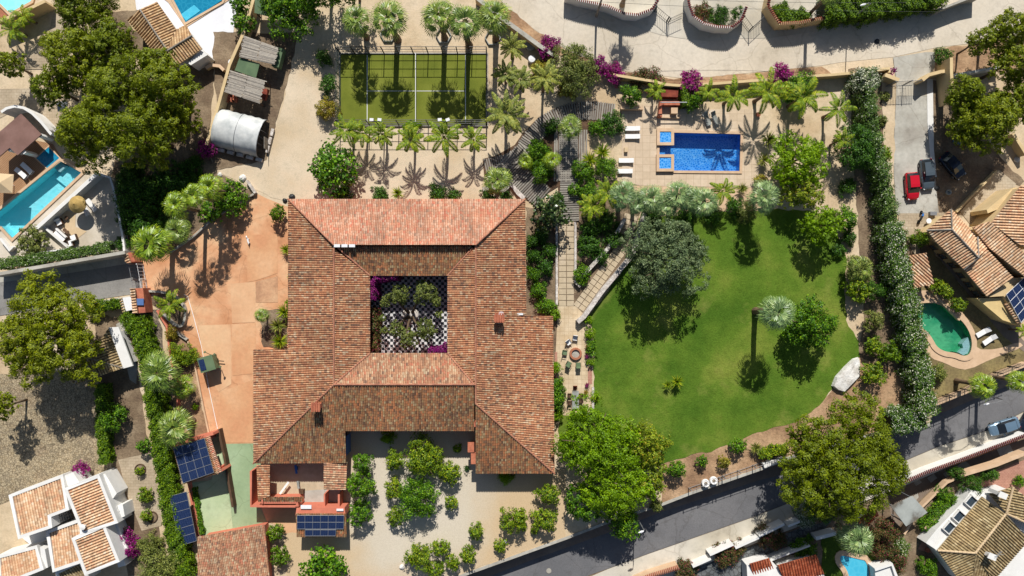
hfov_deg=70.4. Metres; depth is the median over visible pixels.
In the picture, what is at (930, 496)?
garden wall
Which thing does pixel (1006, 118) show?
pine tree
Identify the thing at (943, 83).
garden wall
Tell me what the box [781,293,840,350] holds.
broadleaf tree
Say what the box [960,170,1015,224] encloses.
house yard
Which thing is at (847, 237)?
shrub
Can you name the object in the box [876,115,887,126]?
shrub
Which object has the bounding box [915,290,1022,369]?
pool terrace
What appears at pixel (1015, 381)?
fan palm
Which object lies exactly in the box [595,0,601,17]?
utility pole
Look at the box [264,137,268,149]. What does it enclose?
door
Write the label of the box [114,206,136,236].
shrub
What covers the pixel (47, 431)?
yard
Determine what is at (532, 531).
shrub
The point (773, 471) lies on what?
pavement
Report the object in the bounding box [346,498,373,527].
tree
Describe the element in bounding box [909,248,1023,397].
pool garden
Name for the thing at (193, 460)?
solar array
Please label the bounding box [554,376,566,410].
hedge
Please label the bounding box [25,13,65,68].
top patch
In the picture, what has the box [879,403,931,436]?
hedge
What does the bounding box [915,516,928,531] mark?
shrub
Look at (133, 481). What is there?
terrace
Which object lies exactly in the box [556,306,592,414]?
garden terrace
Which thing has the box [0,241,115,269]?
hedge
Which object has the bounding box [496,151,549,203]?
boardwalk
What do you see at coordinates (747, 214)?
shrub
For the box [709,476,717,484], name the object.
sack
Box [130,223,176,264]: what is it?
fan palm
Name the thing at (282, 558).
tree
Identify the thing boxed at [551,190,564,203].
shrub
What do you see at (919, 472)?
street wall
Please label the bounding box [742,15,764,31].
gate
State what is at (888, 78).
garden wall
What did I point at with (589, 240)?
shrub
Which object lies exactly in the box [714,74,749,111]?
feather palm
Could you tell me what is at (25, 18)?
feather palm
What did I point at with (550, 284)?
garden soil
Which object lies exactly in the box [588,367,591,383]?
step border
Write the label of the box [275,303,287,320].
spiky plant
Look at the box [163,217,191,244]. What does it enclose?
fan palm
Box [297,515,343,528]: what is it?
solar array
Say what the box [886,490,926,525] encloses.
flat canopy
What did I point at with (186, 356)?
shrub
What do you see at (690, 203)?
fan palm
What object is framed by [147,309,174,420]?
pebble bed
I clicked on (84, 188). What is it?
garden wall
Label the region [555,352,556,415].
terrace border
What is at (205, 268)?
driveway
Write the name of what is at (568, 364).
chair
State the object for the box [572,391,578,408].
dining table
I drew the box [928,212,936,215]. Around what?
air unit
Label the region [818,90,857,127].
feather palm
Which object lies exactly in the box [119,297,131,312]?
bin shelter
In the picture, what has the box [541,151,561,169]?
fan palm
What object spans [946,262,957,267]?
window
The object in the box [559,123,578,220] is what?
boardwalk
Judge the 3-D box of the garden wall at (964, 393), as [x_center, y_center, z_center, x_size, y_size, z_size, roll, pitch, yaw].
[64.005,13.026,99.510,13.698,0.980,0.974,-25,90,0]
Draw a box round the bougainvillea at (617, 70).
[603,60,625,87]
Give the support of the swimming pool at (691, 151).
in the pool deck at (642, 151)
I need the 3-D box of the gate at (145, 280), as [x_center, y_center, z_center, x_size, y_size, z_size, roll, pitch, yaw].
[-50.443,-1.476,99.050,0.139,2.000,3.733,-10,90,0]
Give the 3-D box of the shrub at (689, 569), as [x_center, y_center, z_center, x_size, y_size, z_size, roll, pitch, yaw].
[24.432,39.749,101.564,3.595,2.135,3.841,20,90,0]
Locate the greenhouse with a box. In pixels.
[211,109,268,157]
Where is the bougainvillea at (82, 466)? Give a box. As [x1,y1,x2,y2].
[71,460,90,477]
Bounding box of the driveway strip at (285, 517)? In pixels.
[262,507,296,533]
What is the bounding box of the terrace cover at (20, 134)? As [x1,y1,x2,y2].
[0,114,53,157]
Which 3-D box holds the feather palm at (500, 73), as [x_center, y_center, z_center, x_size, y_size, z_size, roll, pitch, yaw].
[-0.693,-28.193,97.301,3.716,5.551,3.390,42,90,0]
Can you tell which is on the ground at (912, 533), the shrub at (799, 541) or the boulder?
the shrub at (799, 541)
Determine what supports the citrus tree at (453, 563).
on the gravel yard at (377, 545)
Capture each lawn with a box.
[558,208,859,465]
[821,533,895,575]
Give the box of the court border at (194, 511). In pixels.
[187,482,202,536]
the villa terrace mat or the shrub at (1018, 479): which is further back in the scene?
the shrub at (1018, 479)
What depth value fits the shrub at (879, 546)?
101.31 m
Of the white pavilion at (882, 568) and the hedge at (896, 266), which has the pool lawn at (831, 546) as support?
the white pavilion at (882, 568)
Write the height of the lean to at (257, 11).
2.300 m
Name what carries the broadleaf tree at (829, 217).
on the lawn at (729, 359)
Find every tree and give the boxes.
[0,51,32,77]
[0,268,105,391]
[0,391,27,420]
[15,224,50,256]
[27,71,78,111]
[37,24,107,96]
[51,0,119,42]
[53,91,127,175]
[83,15,137,69]
[85,49,153,114]
[96,398,129,433]
[102,96,180,171]
[109,170,156,224]
[127,213,156,245]
[129,56,203,127]
[134,466,143,475]
[135,437,151,453]
[135,542,184,575]
[136,486,153,503]
[138,47,177,75]
[139,508,152,521]
[153,158,189,198]
[157,99,203,144]
[197,200,224,223]
[212,178,249,217]
[228,0,250,15]
[231,9,257,36]
[257,0,320,42]
[266,523,285,542]
[268,203,286,222]
[269,544,291,566]
[298,0,344,9]
[298,543,349,575]
[307,138,361,198]
[342,0,360,7]
[344,468,377,504]
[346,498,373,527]
[352,453,373,471]
[378,279,442,349]
[383,475,401,499]
[384,446,402,471]
[385,505,405,527]
[397,474,441,521]
[398,431,444,479]
[402,542,432,574]
[424,560,445,575]
[430,538,450,556]
[434,459,462,486]
[444,553,459,572]
[445,495,457,510]
[459,544,477,563]
[468,521,483,540]
[493,538,508,553]
[499,506,527,534]
[528,507,558,531]
[529,193,572,234]
[531,483,561,505]
[543,42,600,101]
[549,390,644,482]
[564,482,608,522]
[576,458,656,521]
[605,509,640,542]
[617,213,710,300]
[618,84,641,108]
[622,418,673,471]
[630,459,667,498]
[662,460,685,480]
[686,91,703,113]
[694,454,707,467]
[717,454,731,468]
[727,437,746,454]
[766,129,830,192]
[775,387,911,524]
[777,169,824,210]
[780,70,815,108]
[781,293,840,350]
[797,204,846,247]
[828,122,878,171]
[836,203,857,231]
[840,279,873,304]
[846,255,873,284]
[859,361,887,386]
[862,310,884,332]
[863,334,883,356]
[875,339,902,362]
[880,145,891,160]
[928,278,949,295]
[942,287,953,300]
[943,72,986,117]
[945,106,993,147]
[949,297,967,312]
[952,90,1022,156]
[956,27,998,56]
[980,41,1023,84]
[983,6,1023,57]
[986,80,1023,125]
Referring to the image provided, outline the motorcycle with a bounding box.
[917,210,923,223]
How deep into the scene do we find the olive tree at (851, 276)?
97.23 m
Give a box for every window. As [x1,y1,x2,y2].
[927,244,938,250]
[937,253,947,259]
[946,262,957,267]
[955,272,965,278]
[963,281,972,287]
[971,290,980,296]
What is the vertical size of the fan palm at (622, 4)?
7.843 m
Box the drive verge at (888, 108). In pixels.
[881,82,895,195]
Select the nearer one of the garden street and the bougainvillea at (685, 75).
the bougainvillea at (685, 75)
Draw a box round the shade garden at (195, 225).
[111,147,252,252]
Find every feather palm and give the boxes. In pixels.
[0,12,29,45]
[8,4,37,28]
[153,289,186,320]
[329,113,362,147]
[351,120,376,147]
[369,120,397,149]
[396,121,425,152]
[423,119,461,157]
[461,125,486,151]
[485,89,529,134]
[490,58,521,87]
[499,31,526,60]
[505,65,532,94]
[530,59,562,94]
[576,193,606,221]
[592,177,624,208]
[644,79,665,100]
[696,77,719,101]
[709,178,738,205]
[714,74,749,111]
[745,66,790,113]
[779,76,828,119]
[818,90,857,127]
[829,127,854,149]
[1008,324,1023,337]
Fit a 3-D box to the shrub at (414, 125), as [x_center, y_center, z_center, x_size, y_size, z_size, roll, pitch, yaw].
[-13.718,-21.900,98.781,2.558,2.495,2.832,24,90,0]
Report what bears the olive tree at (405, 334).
in the tree planter at (415, 314)
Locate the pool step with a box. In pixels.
[181,5,199,20]
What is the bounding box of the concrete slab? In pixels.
[762,456,786,467]
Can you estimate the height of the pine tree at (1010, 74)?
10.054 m
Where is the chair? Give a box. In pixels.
[565,361,571,367]
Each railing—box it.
[688,454,787,490]
[937,363,1022,402]
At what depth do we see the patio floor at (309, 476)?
99.89 m
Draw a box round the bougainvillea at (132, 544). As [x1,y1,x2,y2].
[124,534,141,558]
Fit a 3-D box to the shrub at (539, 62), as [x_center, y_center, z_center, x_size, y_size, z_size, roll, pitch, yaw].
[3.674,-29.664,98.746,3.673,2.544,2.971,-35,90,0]
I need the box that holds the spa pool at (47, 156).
[35,146,61,170]
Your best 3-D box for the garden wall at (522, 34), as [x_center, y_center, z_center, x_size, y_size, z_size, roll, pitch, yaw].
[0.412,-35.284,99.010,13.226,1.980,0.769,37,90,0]
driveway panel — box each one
[198,324,230,391]
[220,380,252,442]
[230,282,254,322]
[231,323,255,375]
[247,235,277,281]
[256,276,277,301]
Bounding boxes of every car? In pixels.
[903,172,921,199]
[917,158,936,189]
[938,151,965,179]
[987,416,1020,435]
[1019,413,1023,430]
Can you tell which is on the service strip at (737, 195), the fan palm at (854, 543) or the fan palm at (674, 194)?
the fan palm at (674, 194)
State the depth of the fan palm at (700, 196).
93.67 m
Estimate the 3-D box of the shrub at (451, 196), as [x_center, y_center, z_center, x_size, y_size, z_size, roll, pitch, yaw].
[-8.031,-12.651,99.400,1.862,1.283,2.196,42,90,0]
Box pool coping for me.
[166,0,228,26]
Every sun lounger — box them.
[14,167,28,179]
[20,162,33,174]
[84,206,90,215]
[86,198,97,211]
[618,169,632,173]
[619,158,633,162]
[625,126,639,130]
[625,134,639,138]
[702,111,710,125]
[709,111,719,124]
[976,327,991,337]
[982,334,997,345]
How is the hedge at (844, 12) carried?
on the terrace ground at (778, 122)
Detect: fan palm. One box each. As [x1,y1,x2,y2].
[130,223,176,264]
[138,349,183,393]
[156,406,197,448]
[161,190,206,220]
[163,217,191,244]
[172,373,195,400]
[179,183,215,209]
[197,173,225,203]
[253,307,270,322]
[341,4,373,40]
[370,0,408,43]
[419,0,456,41]
[444,4,483,48]
[478,0,512,42]
[481,166,512,194]
[517,153,532,169]
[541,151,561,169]
[558,114,582,140]
[607,178,638,212]
[619,0,631,7]
[627,191,649,217]
[636,184,664,214]
[653,192,678,219]
[663,179,693,210]
[680,186,704,213]
[687,186,719,217]
[744,180,780,216]
[752,295,796,330]
[809,0,838,13]
[833,520,874,558]
[953,371,998,401]
[988,371,1023,393]
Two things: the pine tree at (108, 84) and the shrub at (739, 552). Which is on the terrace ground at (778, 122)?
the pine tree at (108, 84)
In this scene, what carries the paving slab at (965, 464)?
on the garden street
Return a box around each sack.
[701,479,709,486]
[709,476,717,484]
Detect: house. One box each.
[0,468,134,575]
[71,327,137,385]
[127,2,214,69]
[252,198,554,473]
[741,541,823,575]
[917,185,1023,325]
[917,485,1023,575]
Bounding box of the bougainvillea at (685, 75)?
[679,68,702,96]
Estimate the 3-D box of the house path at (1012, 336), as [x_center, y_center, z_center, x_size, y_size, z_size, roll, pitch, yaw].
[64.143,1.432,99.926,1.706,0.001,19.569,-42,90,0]
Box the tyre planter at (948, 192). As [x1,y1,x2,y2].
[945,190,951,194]
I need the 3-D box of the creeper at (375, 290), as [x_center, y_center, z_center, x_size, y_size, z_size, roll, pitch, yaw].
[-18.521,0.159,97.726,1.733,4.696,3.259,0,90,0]
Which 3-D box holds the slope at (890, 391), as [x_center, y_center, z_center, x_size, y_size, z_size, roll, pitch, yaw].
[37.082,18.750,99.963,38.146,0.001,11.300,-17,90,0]
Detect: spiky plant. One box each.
[267,317,287,332]
[269,333,287,348]
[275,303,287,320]
[279,244,287,256]
[392,186,403,198]
[579,150,599,168]
[594,143,611,160]
[662,381,671,388]
[670,375,683,388]
[737,183,748,194]
[749,442,761,454]
[756,153,769,167]
[759,132,777,149]
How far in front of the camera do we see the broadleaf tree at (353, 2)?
96.50 m
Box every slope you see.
[112,10,151,58]
[661,357,905,501]
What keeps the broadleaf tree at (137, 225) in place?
on the shade garden at (195, 225)
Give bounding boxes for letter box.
[137,299,143,304]
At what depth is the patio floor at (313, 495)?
99.86 m
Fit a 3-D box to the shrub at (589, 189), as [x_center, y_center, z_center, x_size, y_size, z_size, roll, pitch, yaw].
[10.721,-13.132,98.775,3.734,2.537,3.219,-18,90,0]
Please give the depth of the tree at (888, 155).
98.06 m
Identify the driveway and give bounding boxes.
[142,194,287,443]
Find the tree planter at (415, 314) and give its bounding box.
[402,307,418,322]
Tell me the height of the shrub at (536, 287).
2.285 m
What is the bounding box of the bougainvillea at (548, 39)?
[537,34,560,61]
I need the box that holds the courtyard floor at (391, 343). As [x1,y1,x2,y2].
[371,276,446,352]
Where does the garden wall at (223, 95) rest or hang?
on the terrace ground at (778, 122)
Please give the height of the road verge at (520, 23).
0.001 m
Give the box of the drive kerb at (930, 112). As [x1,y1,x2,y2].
[927,79,936,175]
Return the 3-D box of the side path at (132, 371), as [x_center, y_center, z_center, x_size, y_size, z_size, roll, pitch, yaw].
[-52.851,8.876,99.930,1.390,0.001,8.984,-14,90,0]
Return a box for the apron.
[893,52,934,79]
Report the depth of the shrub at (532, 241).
98.72 m
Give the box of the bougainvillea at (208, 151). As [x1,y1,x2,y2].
[196,139,217,159]
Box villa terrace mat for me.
[59,211,86,237]
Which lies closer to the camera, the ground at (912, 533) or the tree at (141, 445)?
the tree at (141, 445)
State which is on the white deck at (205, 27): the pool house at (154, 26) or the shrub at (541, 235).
the pool house at (154, 26)
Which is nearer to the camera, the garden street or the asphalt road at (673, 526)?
the asphalt road at (673, 526)
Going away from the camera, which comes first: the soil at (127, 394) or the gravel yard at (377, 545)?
the soil at (127, 394)
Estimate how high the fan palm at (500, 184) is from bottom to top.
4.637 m
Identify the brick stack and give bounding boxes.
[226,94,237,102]
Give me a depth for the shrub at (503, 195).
99.08 m
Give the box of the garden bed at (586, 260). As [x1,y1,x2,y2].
[575,177,639,301]
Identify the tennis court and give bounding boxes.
[339,52,487,126]
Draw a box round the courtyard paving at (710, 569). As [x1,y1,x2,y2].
[683,520,831,575]
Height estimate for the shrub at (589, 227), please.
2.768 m
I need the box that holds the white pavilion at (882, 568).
[868,559,897,575]
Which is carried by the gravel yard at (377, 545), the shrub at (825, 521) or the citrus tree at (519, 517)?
the citrus tree at (519, 517)
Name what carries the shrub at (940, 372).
on the pool garden at (977, 318)
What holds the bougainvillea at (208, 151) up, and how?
on the nursery ground at (225, 44)
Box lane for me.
[0,262,142,315]
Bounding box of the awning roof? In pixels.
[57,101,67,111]
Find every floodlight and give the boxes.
[369,118,381,124]
[438,118,449,129]
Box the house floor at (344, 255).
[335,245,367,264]
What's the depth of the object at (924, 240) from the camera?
98.35 m
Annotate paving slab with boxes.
[928,474,936,481]
[957,461,970,469]
[997,444,1012,455]
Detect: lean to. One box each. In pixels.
[224,70,270,106]
[235,58,264,77]
[239,36,278,64]
[254,0,284,18]
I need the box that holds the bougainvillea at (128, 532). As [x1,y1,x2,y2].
[119,526,134,543]
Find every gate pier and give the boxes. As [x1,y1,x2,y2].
[123,252,141,262]
[130,288,152,313]
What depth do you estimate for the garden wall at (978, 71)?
98.60 m
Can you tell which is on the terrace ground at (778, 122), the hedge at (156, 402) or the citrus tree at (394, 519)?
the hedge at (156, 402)
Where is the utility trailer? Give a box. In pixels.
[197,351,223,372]
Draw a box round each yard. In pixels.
[0,88,65,129]
[0,370,108,503]
[217,21,483,202]
[284,417,566,575]
[899,212,945,254]
[901,80,1023,261]
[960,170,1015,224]
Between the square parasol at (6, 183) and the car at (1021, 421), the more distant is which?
the car at (1021, 421)
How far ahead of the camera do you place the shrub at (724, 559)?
101.32 m
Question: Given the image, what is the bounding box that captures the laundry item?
[279,482,288,493]
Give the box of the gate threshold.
[896,80,926,95]
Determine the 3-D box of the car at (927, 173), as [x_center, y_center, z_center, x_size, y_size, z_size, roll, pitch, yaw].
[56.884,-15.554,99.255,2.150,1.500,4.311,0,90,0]
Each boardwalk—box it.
[483,142,529,173]
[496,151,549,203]
[518,101,614,148]
[554,130,586,180]
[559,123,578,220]
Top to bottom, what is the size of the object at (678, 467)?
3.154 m
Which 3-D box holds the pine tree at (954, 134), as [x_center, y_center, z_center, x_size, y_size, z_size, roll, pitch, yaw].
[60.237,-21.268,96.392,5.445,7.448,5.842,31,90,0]
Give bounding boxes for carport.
[172,429,230,483]
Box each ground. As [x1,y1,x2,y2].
[0,0,1023,575]
[207,31,296,169]
[588,412,1023,575]
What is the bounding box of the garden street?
[888,439,1023,525]
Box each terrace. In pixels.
[0,173,122,259]
[118,453,161,530]
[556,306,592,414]
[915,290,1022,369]
[918,460,1023,553]
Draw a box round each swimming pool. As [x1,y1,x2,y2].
[0,0,34,14]
[0,158,84,241]
[171,0,224,24]
[656,129,742,173]
[835,550,870,575]
[918,298,976,360]
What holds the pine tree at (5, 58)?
on the terrace ground at (778, 122)
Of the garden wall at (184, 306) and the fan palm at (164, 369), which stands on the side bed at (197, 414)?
the fan palm at (164, 369)
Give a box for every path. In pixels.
[116,322,136,383]
[559,221,573,305]
[574,245,626,310]
[620,213,637,246]
[934,252,1023,350]
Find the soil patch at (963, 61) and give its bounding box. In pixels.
[935,38,1023,73]
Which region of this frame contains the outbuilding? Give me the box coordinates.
[197,522,272,575]
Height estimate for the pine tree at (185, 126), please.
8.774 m
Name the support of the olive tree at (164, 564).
on the terrace ground at (778, 122)
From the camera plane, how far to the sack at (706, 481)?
99.30 m
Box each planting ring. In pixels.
[134,464,145,473]
[147,511,157,522]
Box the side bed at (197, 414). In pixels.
[172,329,206,438]
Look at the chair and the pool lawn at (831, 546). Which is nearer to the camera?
the chair
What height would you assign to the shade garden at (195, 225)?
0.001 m
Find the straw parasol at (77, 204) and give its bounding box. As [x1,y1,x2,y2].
[69,196,85,212]
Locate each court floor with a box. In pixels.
[192,443,265,527]
[194,434,232,535]
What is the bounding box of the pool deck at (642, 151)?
[622,104,760,186]
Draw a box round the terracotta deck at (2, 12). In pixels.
[0,8,7,17]
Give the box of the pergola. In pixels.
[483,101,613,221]
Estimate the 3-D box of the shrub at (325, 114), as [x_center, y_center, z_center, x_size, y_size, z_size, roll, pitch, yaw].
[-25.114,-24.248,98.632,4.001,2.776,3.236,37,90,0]
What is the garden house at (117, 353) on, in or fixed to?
on the soil at (127, 394)
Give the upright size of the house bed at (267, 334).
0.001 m
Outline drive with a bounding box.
[894,96,938,214]
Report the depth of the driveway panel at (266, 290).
99.94 m
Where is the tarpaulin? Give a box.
[271,48,285,69]
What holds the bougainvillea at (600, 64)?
on the terrace ground at (778, 122)
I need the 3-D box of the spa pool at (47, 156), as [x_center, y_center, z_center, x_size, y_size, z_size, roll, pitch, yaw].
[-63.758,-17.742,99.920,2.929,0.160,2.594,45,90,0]
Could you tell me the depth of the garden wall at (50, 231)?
99.00 m
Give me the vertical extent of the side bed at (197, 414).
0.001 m
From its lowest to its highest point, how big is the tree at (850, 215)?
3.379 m
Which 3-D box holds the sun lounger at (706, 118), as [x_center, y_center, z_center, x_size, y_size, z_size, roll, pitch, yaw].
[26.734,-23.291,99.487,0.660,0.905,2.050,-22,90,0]
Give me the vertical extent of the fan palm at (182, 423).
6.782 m
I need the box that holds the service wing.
[250,462,349,536]
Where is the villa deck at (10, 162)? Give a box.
[0,141,59,205]
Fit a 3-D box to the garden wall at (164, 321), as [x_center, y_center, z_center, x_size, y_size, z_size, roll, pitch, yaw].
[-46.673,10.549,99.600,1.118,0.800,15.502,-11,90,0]
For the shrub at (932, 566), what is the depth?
101.27 m
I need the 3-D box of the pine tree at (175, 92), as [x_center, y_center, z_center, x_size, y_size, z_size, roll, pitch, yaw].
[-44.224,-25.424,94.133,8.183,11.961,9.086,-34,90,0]
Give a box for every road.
[492,382,1023,575]
[501,0,1023,77]
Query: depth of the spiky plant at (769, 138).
98.76 m
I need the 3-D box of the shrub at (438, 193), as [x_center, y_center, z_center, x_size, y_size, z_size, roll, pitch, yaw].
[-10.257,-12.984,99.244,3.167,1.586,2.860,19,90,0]
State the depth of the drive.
99.93 m
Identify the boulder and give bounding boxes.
[831,357,859,391]
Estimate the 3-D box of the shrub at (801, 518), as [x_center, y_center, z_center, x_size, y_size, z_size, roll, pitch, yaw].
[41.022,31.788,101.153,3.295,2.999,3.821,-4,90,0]
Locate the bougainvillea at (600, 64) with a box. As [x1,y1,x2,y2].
[585,54,610,79]
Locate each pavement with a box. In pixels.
[0,257,128,282]
[467,368,1023,575]
[586,0,897,40]
[593,412,1023,575]
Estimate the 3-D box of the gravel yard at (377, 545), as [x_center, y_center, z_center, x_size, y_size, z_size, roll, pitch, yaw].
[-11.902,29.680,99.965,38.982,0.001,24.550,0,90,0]
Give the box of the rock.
[239,174,245,181]
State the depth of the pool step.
99.82 m
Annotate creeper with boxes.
[370,278,382,300]
[370,306,383,351]
[372,276,402,282]
[427,341,446,352]
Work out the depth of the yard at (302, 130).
99.97 m
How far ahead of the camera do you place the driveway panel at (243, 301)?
99.94 m
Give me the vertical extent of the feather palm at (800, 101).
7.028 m
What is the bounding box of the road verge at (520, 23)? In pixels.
[495,2,829,83]
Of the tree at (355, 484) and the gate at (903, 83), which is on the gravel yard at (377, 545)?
the tree at (355, 484)
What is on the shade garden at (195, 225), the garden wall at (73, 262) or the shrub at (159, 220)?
the shrub at (159, 220)
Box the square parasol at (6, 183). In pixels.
[0,173,13,192]
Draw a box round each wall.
[0,0,55,28]
[0,238,15,251]
[0,251,131,276]
[1,105,55,136]
[35,174,103,229]
[35,226,67,253]
[98,173,129,250]
[149,290,187,326]
[156,310,180,419]
[170,193,255,252]
[175,331,188,340]
[187,341,209,431]
[205,0,257,147]
[205,63,225,72]
[218,428,236,506]
[246,180,256,193]
[458,423,929,575]
[475,0,554,59]
[482,182,524,198]
[555,226,557,304]
[564,0,658,20]
[574,222,580,287]
[576,213,646,323]
[581,218,626,278]
[612,71,854,89]
[620,106,642,110]
[633,561,678,575]
[683,0,747,33]
[690,554,710,567]
[706,539,733,555]
[733,533,759,548]
[755,519,784,536]
[761,0,823,29]
[783,517,799,526]
[811,527,836,539]
[856,67,890,74]
[879,73,899,84]
[895,431,1023,484]
[900,476,957,534]
[914,69,944,84]
[926,285,959,320]
[930,0,975,15]
[934,361,1023,404]
[936,58,952,106]
[953,67,996,77]
[954,170,997,212]
[955,450,1023,477]
[1005,133,1023,156]
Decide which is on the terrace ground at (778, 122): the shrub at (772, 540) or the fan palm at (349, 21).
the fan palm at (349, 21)
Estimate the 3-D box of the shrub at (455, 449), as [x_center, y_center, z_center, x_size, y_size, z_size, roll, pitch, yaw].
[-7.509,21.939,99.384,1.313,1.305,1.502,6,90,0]
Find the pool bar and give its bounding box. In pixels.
[657,89,686,118]
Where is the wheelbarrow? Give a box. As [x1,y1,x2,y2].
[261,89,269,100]
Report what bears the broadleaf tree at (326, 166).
on the yard at (302, 130)
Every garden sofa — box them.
[53,218,63,226]
[53,228,68,241]
[67,239,74,246]
[69,234,78,241]
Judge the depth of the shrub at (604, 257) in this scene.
99.04 m
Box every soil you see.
[95,315,163,575]
[134,65,213,160]
[152,293,183,324]
[526,207,558,421]
[848,68,901,371]
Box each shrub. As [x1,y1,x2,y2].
[111,236,132,249]
[114,161,147,190]
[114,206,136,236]
[136,528,163,554]
[148,191,172,218]
[152,215,170,233]
[164,324,178,340]
[167,342,199,366]
[172,171,194,193]
[177,153,205,184]
[191,403,198,410]
[314,95,341,120]
[315,49,333,67]
[318,73,337,98]
[332,185,352,198]
[369,186,388,198]
[380,431,397,444]
[402,120,421,134]
[428,183,447,198]
[446,186,461,198]
[453,442,461,453]
[479,190,495,198]
[497,474,515,486]
[498,190,512,198]
[525,138,552,162]
[526,234,540,249]
[526,250,542,263]
[526,265,542,282]
[529,59,547,80]
[529,280,547,302]
[530,157,555,184]
[530,225,549,246]
[530,527,537,534]
[534,297,558,315]
[536,255,553,278]
[539,242,558,259]
[540,117,560,136]
[547,309,560,320]
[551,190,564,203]
[554,361,563,373]
[554,409,563,421]
[557,79,576,98]
[566,182,581,196]
[571,159,595,184]
[573,260,591,285]
[576,179,602,201]
[577,212,602,238]
[577,230,600,260]
[583,314,593,324]
[584,327,595,339]
[585,358,594,366]
[588,119,604,138]
[593,207,619,236]
[594,247,608,266]
[595,156,619,180]
[597,109,626,137]
[601,230,625,247]
[627,65,668,95]
[638,210,661,224]
[648,499,662,512]
[672,209,698,226]
[674,557,698,575]
[693,0,713,21]
[698,200,723,225]
[708,4,731,25]
[712,540,740,568]
[725,196,743,220]
[729,6,743,19]
[729,536,746,558]
[735,200,757,224]
[752,173,767,187]
[752,521,787,550]
[788,533,817,556]
[791,504,816,528]
[803,500,836,524]
[829,244,847,257]
[837,178,856,198]
[840,230,856,247]
[858,510,878,527]
[860,278,888,302]
[869,516,902,545]
[870,535,888,559]
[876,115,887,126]
[878,545,908,575]
[880,91,889,101]
[887,533,911,556]
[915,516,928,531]
[915,555,938,575]
[929,362,947,382]
[933,483,947,499]
[940,488,957,508]
[1011,474,1023,488]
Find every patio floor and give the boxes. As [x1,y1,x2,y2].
[269,463,323,493]
[303,490,340,501]
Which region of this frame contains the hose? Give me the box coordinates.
[184,294,217,428]
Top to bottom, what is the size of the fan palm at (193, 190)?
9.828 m
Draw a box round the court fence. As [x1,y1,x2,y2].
[335,46,486,124]
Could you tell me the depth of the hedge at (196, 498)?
99.44 m
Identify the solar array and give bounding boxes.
[170,489,201,544]
[173,438,213,482]
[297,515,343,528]
[305,530,335,535]
[1006,278,1023,322]
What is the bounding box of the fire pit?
[569,347,581,359]
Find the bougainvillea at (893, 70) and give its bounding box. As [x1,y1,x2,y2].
[889,67,896,74]
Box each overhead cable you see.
[591,1,926,11]
[708,0,822,2]
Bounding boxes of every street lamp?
[856,3,870,14]
[971,392,1003,404]
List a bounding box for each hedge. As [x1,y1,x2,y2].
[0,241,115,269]
[82,297,120,313]
[93,383,115,464]
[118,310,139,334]
[127,314,197,575]
[192,486,205,534]
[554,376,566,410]
[585,339,598,356]
[678,84,690,109]
[757,442,790,459]
[771,0,812,29]
[816,0,948,30]
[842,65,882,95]
[849,81,900,225]
[867,220,941,417]
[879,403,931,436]
[923,495,950,527]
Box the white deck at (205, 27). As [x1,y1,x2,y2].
[135,0,235,63]
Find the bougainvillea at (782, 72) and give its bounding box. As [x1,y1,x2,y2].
[767,62,793,90]
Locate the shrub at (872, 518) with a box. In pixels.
[858,510,878,527]
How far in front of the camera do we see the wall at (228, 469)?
98.99 m
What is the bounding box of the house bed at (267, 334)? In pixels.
[261,309,287,348]
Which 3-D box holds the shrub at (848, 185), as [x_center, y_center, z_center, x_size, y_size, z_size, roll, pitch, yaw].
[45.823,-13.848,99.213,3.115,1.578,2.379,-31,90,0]
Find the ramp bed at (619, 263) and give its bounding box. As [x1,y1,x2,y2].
[574,211,639,312]
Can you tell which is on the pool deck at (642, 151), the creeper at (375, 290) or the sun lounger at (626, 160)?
the sun lounger at (626, 160)
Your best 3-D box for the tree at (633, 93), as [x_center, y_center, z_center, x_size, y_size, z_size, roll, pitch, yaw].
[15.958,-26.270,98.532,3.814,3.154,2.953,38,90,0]
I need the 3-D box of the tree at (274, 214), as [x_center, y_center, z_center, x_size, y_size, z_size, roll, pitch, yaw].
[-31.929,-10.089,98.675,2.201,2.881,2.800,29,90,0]
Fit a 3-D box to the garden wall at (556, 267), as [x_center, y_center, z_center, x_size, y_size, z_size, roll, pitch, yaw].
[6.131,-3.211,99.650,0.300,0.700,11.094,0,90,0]
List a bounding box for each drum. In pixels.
[525,41,534,50]
[528,55,534,63]
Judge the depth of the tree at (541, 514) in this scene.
97.90 m
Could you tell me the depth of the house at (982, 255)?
95.91 m
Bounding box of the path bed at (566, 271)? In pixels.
[558,225,575,305]
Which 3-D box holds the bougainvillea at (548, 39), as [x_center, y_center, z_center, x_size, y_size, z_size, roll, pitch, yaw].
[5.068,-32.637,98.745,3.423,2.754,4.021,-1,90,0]
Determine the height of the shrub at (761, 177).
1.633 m
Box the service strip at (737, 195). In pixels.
[634,186,767,211]
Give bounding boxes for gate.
[128,264,138,286]
[137,264,146,286]
[654,6,683,22]
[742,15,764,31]
[886,80,921,86]
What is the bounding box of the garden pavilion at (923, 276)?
[908,253,933,287]
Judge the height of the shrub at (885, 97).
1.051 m
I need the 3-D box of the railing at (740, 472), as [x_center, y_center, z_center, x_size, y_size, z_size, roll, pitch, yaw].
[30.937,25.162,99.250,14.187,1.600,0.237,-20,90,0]

